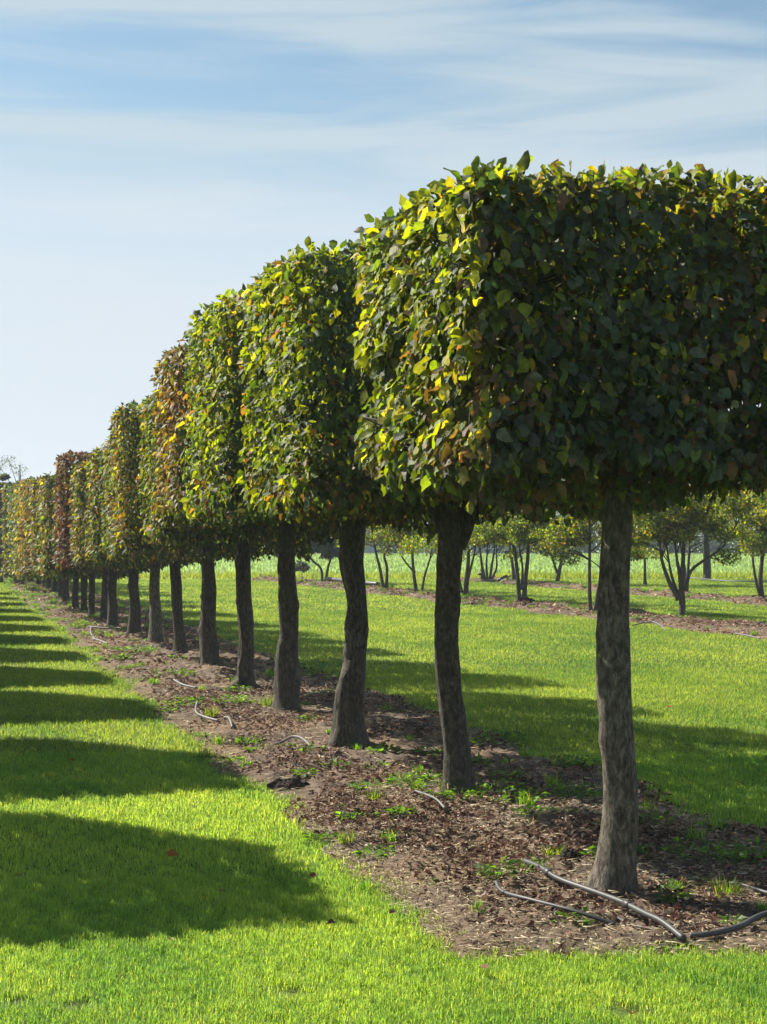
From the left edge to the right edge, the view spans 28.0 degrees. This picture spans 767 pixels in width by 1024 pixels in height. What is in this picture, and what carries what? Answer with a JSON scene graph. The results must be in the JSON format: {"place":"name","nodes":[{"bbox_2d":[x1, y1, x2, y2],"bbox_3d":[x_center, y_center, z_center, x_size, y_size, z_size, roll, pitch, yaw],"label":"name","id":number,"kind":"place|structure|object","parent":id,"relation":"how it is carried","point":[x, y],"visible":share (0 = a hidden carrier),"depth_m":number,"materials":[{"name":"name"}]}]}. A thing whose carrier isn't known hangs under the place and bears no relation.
{"place":"outdoors","nodes":[
{"label":"outdoors","id":0,"kind":"place"},
{"bbox_2d":[0,578,766,1023],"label":"lawn","id":1,"kind":"structure","parent":0,"point":[290,991],"depth_m":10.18,"materials":[{"name":"plant"}]},
{"bbox_2d":[166,849,177,855],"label":"fallen leaf","id":2,"kind":"object","parent":1,"relation":"on","point":[172,852],"visible":1,"depth_m":7.32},
{"bbox_2d":[3,575,766,960],"bbox_3d":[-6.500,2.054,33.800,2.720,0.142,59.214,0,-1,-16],"label":"mulch bed","id":3,"kind":"object","parent":1,"relation":"on","point":[367,756],"visible":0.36,"depth_m":8.20,"materials":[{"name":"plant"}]},
{"bbox_2d":[0,473,11,582],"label":"tree","id":4,"kind":"object","parent":3,"relation":"on","point":[4,476],"visible":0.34,"depth_m":51.41,"materials":[{"name":"green plant"}]},
{"bbox_2d":[0,482,16,579],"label":"clipped tree","id":5,"kind":"object","parent":3,"relation":"on","point":[3,536],"visible":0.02,"depth_m":51.48,"materials":[{"name":"green plant"}]},
{"bbox_2d":[0,480,32,580],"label":"clipped tree","id":6,"kind":"object","parent":3,"relation":"on","point":[4,554],"visible":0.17,"depth_m":50.40,"materials":[{"name":"green plant"}]},
{"bbox_2d":[5,480,40,583],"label":"clipped tree","id":7,"kind":"object","parent":3,"relation":"on","point":[9,537],"visible":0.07,"depth_m":48.34,"materials":[{"name":"green plant"}]},
{"bbox_2d":[15,484,57,591],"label":"clipped tree","id":8,"kind":"object","parent":3,"relation":"on","point":[54,585],"visible":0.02,"depth_m":41.84,"materials":[{"name":"green plant"}]},
{"bbox_2d":[9,482,72,584],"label":"clipped tree","id":9,"kind":"object","parent":3,"relation":"on","point":[12,530],"visible":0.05,"depth_m":46.46,"materials":[{"name":"green plant"}]},
{"bbox_2d":[11,482,72,588],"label":"clipped tree","id":10,"kind":"object","parent":3,"relation":"on","point":[16,553],"visible":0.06,"depth_m":43.67,"materials":[{"name":"green plant"}]},
{"bbox_2d":[17,478,88,597],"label":"clipped tree","id":11,"kind":"object","parent":3,"relation":"on","point":[22,525],"visible":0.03,"depth_m":37.52,"materials":[{"name":"green plant"}]},
{"bbox_2d":[26,478,80,607],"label":"clipped tree","id":12,"kind":"object","parent":3,"relation":"on","point":[33,514],"visible":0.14,"depth_m":31.99,"materials":[{"name":"green plant"}]},
{"bbox_2d":[21,475,100,600],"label":"clipped tree","id":13,"kind":"object","parent":3,"relation":"on","point":[65,582],"visible":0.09,"depth_m":35.04,"materials":[{"name":"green plant"}]},
{"bbox_2d":[33,475,128,611],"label":"clipped tree","id":14,"kind":"object","parent":3,"relation":"on","point":[84,582],"visible":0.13,"depth_m":31.32,"materials":[{"name":"green plant"}]},
{"bbox_2d":[37,472,144,617],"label":"clipped tree","id":15,"kind":"object","parent":3,"relation":"on","point":[47,565],"visible":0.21,"depth_m":28.09,"materials":[{"name":"green plant"}]},
{"bbox_2d":[47,474,149,618],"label":"clipped tree","id":16,"kind":"object","parent":3,"relation":"on","point":[104,602],"visible":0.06,"depth_m":27.82,"materials":[{"name":"green plant"}]},
{"bbox_2d":[88,626,121,628],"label":"irrigation pipe","id":17,"kind":"object","parent":3,"relation":"on","point":[106,627],"visible":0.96,"depth_m":24.68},
{"bbox_2d":[51,449,165,626],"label":"clipped tree","id":18,"kind":"object","parent":3,"relation":"on","point":[64,462],"visible":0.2,"depth_m":25.51,"materials":[{"name":"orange plant"}]},
{"bbox_2d":[67,459,196,633],"bbox_3d":[-3.875,0.571,24.031,2.062,2.829,1.488,0,-1,-15],"label":"clipped tree","id":19,"kind":"object","parent":3,"relation":"on","point":[77,556],"visible":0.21,"depth_m":23.79,"materials":[{"name":"green plant"}]},
{"bbox_2d":[120,644,160,652],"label":"weed","id":20,"kind":"object","parent":3,"relation":"on","point":[143,648],"visible":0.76,"depth_m":20.22,"materials":[{"name":"green plant"}]},
{"bbox_2d":[82,446,221,642],"bbox_3d":[-3.261,0.488,22.043,2.099,2.932,1.496,0,-1,-17],"label":"clipped tree","id":21,"kind":"object","parent":3,"relation":"on","point":[94,526],"visible":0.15,"depth_m":21.87,"materials":[{"name":"green plant"}]},
{"bbox_2d":[152,666,196,676],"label":"weed","id":22,"kind":"object","parent":3,"relation":"on","point":[181,671],"visible":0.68,"depth_m":16.92,"materials":[{"name":"green plant"}]},
{"bbox_2d":[97,430,262,654],"bbox_3d":[-2.596,0.437,19.668,2.064,2.958,1.487,0,-1,-16],"label":"clipped tree","id":23,"kind":"object","parent":3,"relation":"on","point":[180,644],"visible":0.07,"depth_m":19.57,"materials":[{"name":"green plant"}]},
{"bbox_2d":[162,695,201,706],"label":"weed","id":24,"kind":"object","parent":3,"relation":"on","point":[179,698],"visible":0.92,"depth_m":13.79,"materials":[{"name":"green plant"}]},
{"bbox_2d":[173,679,196,688],"bbox_3d":[-1.964,1.691,15.143,0.037,0.049,0.591,1,-1,-29],"label":"irrigation pipe","id":25,"kind":"object","parent":3,"relation":"on","point":[178,682],"visible":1,"depth_m":15.10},
{"bbox_2d":[194,701,218,721],"bbox_3d":[-1.508,1.663,12.834,0.099,0.074,0.936,0,-1,-17],"label":"irrigation pipe","id":26,"kind":"object","parent":3,"relation":"on","point":[201,715],"visible":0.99,"depth_m":12.69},
{"bbox_2d":[104,399,313,665],"bbox_3d":[-2.025,0.296,17.915,2.378,3.184,1.514,0,-1,-17],"label":"clipped tree","id":27,"kind":"object","parent":3,"relation":"on","point":[127,533],"visible":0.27,"depth_m":17.53,"materials":[{"name":"green plant"}]},
{"bbox_2d":[202,707,226,716],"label":"grass tuft","id":28,"kind":"object","parent":3,"relation":"on","point":[212,712],"visible":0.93,"depth_m":12.88,"materials":[{"name":"plant"}]},
{"bbox_2d":[212,694,253,704],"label":"weed","id":29,"kind":"object","parent":3,"relation":"on","point":[236,699],"visible":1,"depth_m":13.78,"materials":[{"name":"green plant"}]},
{"bbox_2d":[136,388,339,687],"bbox_3d":[-1.375,0.281,15.492,2.149,3.135,1.473,0,-1,-15],"label":"clipped tree","id":30,"kind":"object","parent":3,"relation":"on","point":[159,530],"visible":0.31,"depth_m":15.30,"materials":[{"name":"green plant"}]},
{"bbox_2d":[234,735,262,742],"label":"weed","id":31,"kind":"object","parent":3,"relation":"on","point":[254,736],"visible":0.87,"depth_m":11.44,"materials":[{"name":"green plant"}]},
{"bbox_2d":[253,692,273,706],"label":"grass tuft","id":32,"kind":"object","parent":3,"relation":"on","point":[269,702],"visible":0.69,"depth_m":13.50,"materials":[{"name":"plant"}]},
{"bbox_2d":[149,338,386,712],"bbox_3d":[-0.838,0.169,13.426,2.310,3.293,1.470,0,-1,-16],"label":"clipped tree","id":33,"kind":"object","parent":3,"relation":"on","point":[286,686],"visible":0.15,"depth_m":13.33,"materials":[{"name":"green plant"}]},
{"bbox_2d":[267,778,309,789],"bbox_3d":[-0.574,1.668,9.390,0.286,0.089,0.181,0,-1,0],"label":"soil heap","id":34,"kind":"object","parent":3,"relation":"on","point":[287,783],"visible":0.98,"depth_m":9.36,"materials":[{"name":"soil"}]},
{"bbox_2d":[272,735,311,747],"bbox_3d":[-0.580,1.671,11.072,0.231,0.064,0.583,1,-1,-38],"label":"irrigation pipe","id":35,"kind":"object","parent":3,"relation":"on","point":[300,737],"visible":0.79,"depth_m":11.26,"materials":[{"name":"plastic"}]},
{"bbox_2d":[290,767,319,776],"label":"weed","id":36,"kind":"object","parent":3,"relation":"on","point":[303,771],"visible":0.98,"depth_m":9.74,"materials":[{"name":"green plant"}]},
{"bbox_2d":[298,742,326,752],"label":"weed","id":37,"kind":"object","parent":3,"relation":"on","point":[310,748],"visible":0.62,"depth_m":10.80,"materials":[{"name":"green plant"}]},
{"bbox_2d":[317,757,349,768],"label":"weed","id":38,"kind":"object","parent":3,"relation":"on","point":[335,760],"visible":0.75,"depth_m":10.09,"materials":[{"name":"green plant"}]},
{"bbox_2d":[176,288,492,748],"bbox_3d":[-0.254,0.113,11.240,2.368,3.335,1.775,0,-1,-17],"label":"clipped tree","id":39,"kind":"object","parent":3,"relation":"on","point":[213,336],"visible":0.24,"depth_m":11.05,"materials":[{"name":"green plant"}]},
{"bbox_2d":[328,830,358,843],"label":"grass tuft","id":40,"kind":"object","parent":3,"relation":"on","point":[343,839],"visible":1,"depth_m":7.67,"materials":[{"name":"plant"}]},
{"bbox_2d":[349,777,397,787],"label":"weed","id":41,"kind":"object","parent":3,"relation":"on","point":[374,780],"visible":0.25,"depth_m":9.18,"materials":[{"name":"green plant"}]},
{"bbox_2d":[362,786,395,799],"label":"grass tuft","id":42,"kind":"object","parent":3,"relation":"on","point":[375,795],"visible":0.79,"depth_m":8.70,"materials":[{"name":"plant"}]},
{"bbox_2d":[363,760,396,767],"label":"weed","id":43,"kind":"object","parent":3,"relation":"on","point":[381,761],"visible":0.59,"depth_m":10.19,"materials":[{"name":"green plant"}]},
{"bbox_2d":[2,576,766,953],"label":"weed cover","id":44,"kind":"object","parent":3,"relation":"on","point":[528,804],"visible":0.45,"depth_m":10.93,"materials":[{"name":"green plant"}]},
{"bbox_2d":[375,770,405,782],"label":"grass tuft","id":45,"kind":"object","parent":3,"relation":"on","point":[393,776],"visible":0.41,"depth_m":9.43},
{"bbox_2d":[383,805,421,814],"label":"weed","id":46,"kind":"object","parent":3,"relation":"on","point":[396,810],"visible":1,"depth_m":8.13,"materials":[{"name":"green plant"}]},
{"bbox_2d":[384,775,437,788],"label":"weed","id":47,"kind":"object","parent":3,"relation":"on","point":[420,778],"visible":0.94,"depth_m":9.16,"materials":[{"name":"green plant"}]},
{"bbox_2d":[408,765,442,780],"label":"weed","id":48,"kind":"object","parent":3,"relation":"on","point":[420,768],"visible":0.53,"depth_m":9.54,"materials":[{"name":"green plant"}]},
{"bbox_2d":[414,790,445,808],"bbox_3d":[0.257,1.588,8.528,0.017,0.039,0.498,0,-1,-18],"label":"irrigation pipe","id":49,"kind":"object","parent":3,"relation":"on","point":[436,799],"visible":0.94,"depth_m":8.47,"materials":[{"name":"plastic"}]},
{"bbox_2d":[427,773,478,789],"bbox_3d":[0.401,1.557,8.969,0.431,0.139,0.363,1,-1,-43],"label":"grass tuft","id":50,"kind":"object","parent":3,"relation":"on","point":[439,787],"visible":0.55,"depth_m":8.96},
{"bbox_2d":[234,236,694,793],"bbox_3d":[0.428,0.119,8.979,2.443,3.251,1.756,0,-1,-16],"label":"clipped tree","id":51,"kind":"object","parent":3,"relation":"on","point":[302,444],"visible":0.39,"depth_m":8.51,"materials":[{"name":"green plant"}]},
{"bbox_2d":[442,784,486,801],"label":"weed","id":52,"kind":"object","parent":3,"relation":"on","point":[474,794],"visible":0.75,"depth_m":8.72,"materials":[{"name":"green plant"}]},
{"bbox_2d":[469,783,500,792],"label":"grass tuft","id":53,"kind":"object","parent":3,"relation":"on","point":[483,787],"visible":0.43,"depth_m":8.90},
{"bbox_2d":[475,729,526,739],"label":"weed","id":54,"kind":"object","parent":3,"relation":"on","point":[505,734],"visible":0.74,"depth_m":11.65,"materials":[{"name":"green plant"}]},
{"bbox_2d":[472,855,532,878],"bbox_3d":[0.536,1.573,6.817,0.273,0.113,0.254,0,-1,0],"label":"weed","id":55,"kind":"object","parent":3,"relation":"on","point":[486,867],"visible":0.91,"depth_m":6.81,"materials":[{"name":"green plant"}]},
{"bbox_2d":[476,779,533,796],"bbox_3d":[0.680,1.630,9.066,0.474,0.105,0.443,0,-1,0],"label":"weed","id":56,"kind":"object","parent":3,"relation":"on","point":[506,788],"visible":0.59,"depth_m":9.07,"materials":[{"name":"green plant"}]},
{"bbox_2d":[501,754,511,780],"bbox_3d":[0.783,1.621,9.754,0.072,0.173,0.016,0,-1,0],"label":"upright stick","id":57,"kind":"object","parent":3,"relation":"on","point":[509,762],"visible":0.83,"depth_m":9.75,"materials":[{"name":"brown wood"}]},
{"bbox_2d":[482,767,534,780],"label":"weed","id":58,"kind":"object","parent":3,"relation":"on","point":[515,772],"visible":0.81,"depth_m":9.75,"materials":[{"name":"green plant"}]},
{"bbox_2d":[503,858,550,871],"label":"weed","id":59,"kind":"object","parent":3,"relation":"on","point":[536,861],"visible":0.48,"depth_m":6.96,"materials":[{"name":"green plant"}]},
{"bbox_2d":[507,785,565,799],"bbox_3d":[0.854,1.665,8.959,0.417,0.128,0.396,0,-1,-22],"label":"weed","id":60,"kind":"object","parent":3,"relation":"on","point":[546,793],"visible":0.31,"depth_m":8.98,"materials":[{"name":"green plant"}]},
{"bbox_2d":[530,844,571,858],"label":"grass tuft","id":61,"kind":"object","parent":3,"relation":"on","point":[547,849],"visible":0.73,"depth_m":7.21,"materials":[{"name":"plant"}]},
{"bbox_2d":[495,880,615,925],"bbox_3d":[0.654,1.587,6.232,0.107,0.061,0.691,1,-1,-38],"label":"irrigation pipe","id":62,"kind":"object","parent":3,"relation":"on","point":[564,908],"visible":0.99,"depth_m":6.12,"materials":[{"name":"plastic"}]},
{"bbox_2d":[346,150,766,895],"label":"clipped tree","id":63,"kind":"object","parent":3,"relation":"on","point":[458,276],"visible":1,"depth_m":5.91,"materials":[{"name":"green plant"}]},
{"bbox_2d":[559,848,580,861],"bbox_3d":[0.860,1.595,7.121,0.107,0.086,0.078,0,-1,0],"label":"soil clod","id":64,"kind":"object","parent":3,"relation":"on","point":[567,853],"visible":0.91,"depth_m":7.11,"materials":[{"name":"soil"}]},
{"bbox_2d":[541,784,602,800],"bbox_3d":[1.099,1.674,9.157,0.444,0.116,0.458,0,-1,0],"label":"weed","id":65,"kind":"object","parent":3,"relation":"on","point":[577,791],"visible":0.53,"depth_m":9.16,"materials":[{"name":"green plant"}]},
{"bbox_2d":[549,754,601,767],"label":"weed","id":66,"kind":"object","parent":3,"relation":"on","point":[577,759],"visible":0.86,"depth_m":10.29,"materials":[{"name":"green plant"}]},
{"bbox_2d":[522,858,686,941],"bbox_3d":[0.882,1.588,6.380,0.059,0.070,1.312,0,-1,-23],"label":"irrigation pipe","id":67,"kind":"object","parent":3,"relation":"on","point":[624,903],"visible":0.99,"depth_m":6.27,"materials":[{"name":"plastic"}]},
{"bbox_2d":[617,916,656,929],"bbox_3d":[0.993,1.618,6.032,0.031,0.019,0.275,1,-1,-29],"label":"irrigation pipe","id":68,"kind":"object","parent":3,"relation":"on","point":[619,918],"visible":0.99,"depth_m":6.01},
{"bbox_2d":[638,798,655,809],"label":"grass tuft","id":69,"kind":"object","parent":3,"relation":"on","point":[648,805],"visible":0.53,"depth_m":8.53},
{"bbox_2d":[638,811,673,823],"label":"weed","id":70,"kind":"object","parent":3,"relation":"on","point":[655,813],"visible":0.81,"depth_m":8.00,"materials":[{"name":"green plant"}]},
{"bbox_2d":[637,842,684,859],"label":"weed","id":71,"kind":"object","parent":3,"relation":"on","point":[647,851],"visible":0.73,"depth_m":7.29,"materials":[{"name":"green plant"}]},
{"bbox_2d":[648,883,696,903],"bbox_3d":[1.225,1.623,6.500,0.214,0.089,0.284,0,-1,0],"label":"weed","id":72,"kind":"object","parent":3,"relation":"on","point":[680,894],"visible":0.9,"depth_m":6.48,"materials":[{"name":"green plant"}]},
{"bbox_2d":[674,924,712,926],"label":"irrigation pipe","id":73,"kind":"object","parent":3,"relation":"on","point":[689,925],"visible":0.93,"depth_m":6.00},
{"bbox_2d":[638,871,766,894],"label":"irrigation pipe","id":74,"kind":"object","parent":3,"relation":"on","point":[744,885],"visible":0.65,"depth_m":6.77,"materials":[{"name":"plastic"}]},
{"bbox_2d":[663,837,744,863],"bbox_3d":[1.511,1.587,7.255,0.396,0.095,0.373,0,-1,24],"label":"weed","id":75,"kind":"object","parent":3,"relation":"on","point":[735,855],"visible":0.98,"depth_m":7.20,"materials":[{"name":"green plant"}]},
{"bbox_2d":[694,869,756,899],"bbox_3d":[1.439,1.573,6.503,0.325,0.114,0.408,0,-1,0],"label":"grass tuft","id":76,"kind":"object","parent":3,"relation":"on","point":[719,888],"visible":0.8,"depth_m":6.50,"materials":[{"name":"plant"}]},
{"bbox_2d":[690,910,766,937],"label":"irrigation pipe","id":77,"kind":"object","parent":3,"relation":"on","point":[743,924],"visible":1,"depth_m":5.89,"materials":[{"name":"plastic"}]},
{"bbox_2d":[712,834,766,860],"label":"weed","id":78,"kind":"object","parent":3,"relation":"on","point":[757,843],"visible":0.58,"depth_m":7.37,"materials":[{"name":"green plant"}]},
{"bbox_2d":[251,577,766,639],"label":"mulch bed","id":79,"kind":"object","parent":1,"relation":"on","point":[572,612],"visible":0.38,"depth_m":30.13,"materials":[{"name":"wood"}]},
{"bbox_2d":[295,536,338,580],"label":"tree","id":80,"kind":"object","parent":79,"relation":"on","point":[328,551],"visible":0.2,"depth_m":50.85,"materials":[{"name":"green plant"}]},
{"bbox_2d":[324,577,379,585],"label":"irrigation pipe","id":81,"kind":"object","parent":79,"relation":"on","point":[371,583],"visible":0.62,"depth_m":48.15,"materials":[{"name":"plastic"}]},
{"bbox_2d":[336,523,423,588],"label":"multi stem tree","id":82,"kind":"object","parent":79,"relation":"on","point":[385,550],"visible":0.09,"depth_m":43.54,"materials":[{"name":"green plant"}]},
{"bbox_2d":[337,520,485,591],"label":"multi stem tree","id":83,"kind":"object","parent":79,"relation":"on","point":[389,539],"visible":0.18,"depth_m":40.70,"materials":[{"name":"green plant"}]},
{"bbox_2d":[397,514,548,595],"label":"multi stem tree","id":84,"kind":"object","parent":79,"relation":"on","point":[414,546],"visible":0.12,"depth_m":37.23,"materials":[{"name":"green plant"}]},
{"bbox_2d":[466,508,583,600],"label":"multi stem tree","id":85,"kind":"object","parent":79,"relation":"on","point":[515,529],"visible":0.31,"depth_m":35.11,"materials":[{"name":"green plant"}]},
{"bbox_2d":[518,597,533,601],"bbox_3d":[3.254,2.037,35.328,0.452,0.181,0.334,0,-1,0],"label":"soil heap","id":86,"kind":"object","parent":79,"relation":"on","point":[526,599],"visible":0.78,"depth_m":35.26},
{"bbox_2d":[528,514,653,610],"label":"multi stem tree","id":87,"kind":"object","parent":79,"relation":"on","point":[559,538],"visible":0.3,"depth_m":30.85,"materials":[{"name":"green plant"}]},
{"bbox_2d":[601,483,766,616],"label":"multi stem tree","id":88,"kind":"object","parent":79,"relation":"on","point":[676,520],"visible":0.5,"depth_m":27.91,"materials":[{"name":"green plant"}]},
{"bbox_2d":[735,633,760,638],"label":"irrigation pipe","id":89,"kind":"object","parent":79,"relation":"on","point":[748,635],"visible":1,"depth_m":22.99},
{"bbox_2d":[460,577,766,605],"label":"mulch bed","id":90,"kind":"object","parent":1,"relation":"on","point":[706,596],"visible":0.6,"depth_m":40.36,"materials":[{"name":"soil"}]},
{"bbox_2d":[471,541,505,579],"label":"tree","id":91,"kind":"object","parent":90,"relation":"on","point":[491,576],"visible":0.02,"depth_m":53.32,"materials":[{"name":"green plant"}]},
{"bbox_2d":[496,575,511,581],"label":"pipe offcuts","id":92,"kind":"object","parent":90,"relation":"on","point":[501,579],"visible":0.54,"depth_m":51.55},
{"bbox_2d":[469,522,599,580],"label":"multi stem tree","id":93,"kind":"object","parent":90,"relation":"on","point":[513,571],"visible":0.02,"depth_m":51.00,"materials":[{"name":"brown plant"}]},
{"bbox_2d":[497,512,598,581],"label":"multi stem tree","id":94,"kind":"object","parent":90,"relation":"on","point":[558,572],"visible":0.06,"depth_m":49.75,"materials":[{"name":"green plant"}]},
{"bbox_2d":[648,497,749,591],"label":"multi stem tree","id":95,"kind":"object","parent":90,"relation":"on","point":[688,560],"visible":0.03,"depth_m":40.98,"materials":[{"name":"green plant"}]},
{"bbox_2d":[705,489,766,597],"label":"multi stem tree","id":96,"kind":"object","parent":90,"relation":"on","point":[757,545],"visible":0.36,"depth_m":35.34,"materials":[{"name":"green plant"}]},
{"bbox_2d":[631,621,665,630],"bbox_3d":[4.456,1.919,25.904,0.520,0.081,1.509,0,-1,0],"label":"irrigation pipe","id":97,"kind":"object","parent":1,"relation":"on","point":[649,621],"visible":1,"depth_m":26.33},
{"bbox_2d":[643,519,705,584],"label":"multi stem tree","id":98,"kind":"object","parent":1,"relation":"on","point":[644,574],"visible":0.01,"depth_m":49.75,"materials":[{"name":"brown plant"}]},
{"bbox_2d":[701,505,723,580],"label":"multi stem tree","id":99,"kind":"object","parent":1,"relation":"on","point":[706,568],"visible":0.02,"depth_m":54.60,"materials":[{"name":"grey plant"}]},
{"bbox_2d":[690,577,766,581],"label":"irrigation pipe","id":100,"kind":"object","parent":1,"relation":"on","point":[724,580],"visible":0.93,"depth_m":51.54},
{"bbox_2d":[0,0,766,535],"label":"sky","id":101,"kind":"structure","parent":0,"point":[155,155],"materials":[{"name":"blue"}]},
{"bbox_2d":[122,538,765,578],"bbox_3d":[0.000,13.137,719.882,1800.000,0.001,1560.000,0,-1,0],"label":"ground","id":102,"kind":"structure","parent":0,"point":[494,570],"depth_m":78.43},
{"bbox_2d":[0,455,27,483],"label":"tree","id":103,"kind":"object","parent":102,"relation":"on","point":[19,471],"visible":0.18,"depth_m":158.87,"materials":[{"name":"grey plant"}]},
{"bbox_2d":[3,569,766,578],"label":"field margin grass","id":104,"kind":"structure","parent":102,"relation":"on","point":[429,575],"depth_m":57.41,"materials":[{"name":"plant"}]},
{"bbox_2d":[311,522,532,553],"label":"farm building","id":105,"kind":"structure","parent":102,"relation":"on","point":[368,548],"depth_m":141.96,"materials":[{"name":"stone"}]},
{"bbox_2d":[143,552,766,575],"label":"field crop","id":106,"kind":"object","parent":102,"relation":"on","point":[396,560],"visible":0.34,"depth_m":82.08,"materials":[{"name":"plant"}]},
{"bbox_2d":[516,534,766,553],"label":"hedge","id":107,"kind":"object","parent":102,"relation":"on","point":[714,546],"visible":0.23,"depth_m":136.43,"materials":[{"name":"plant"}]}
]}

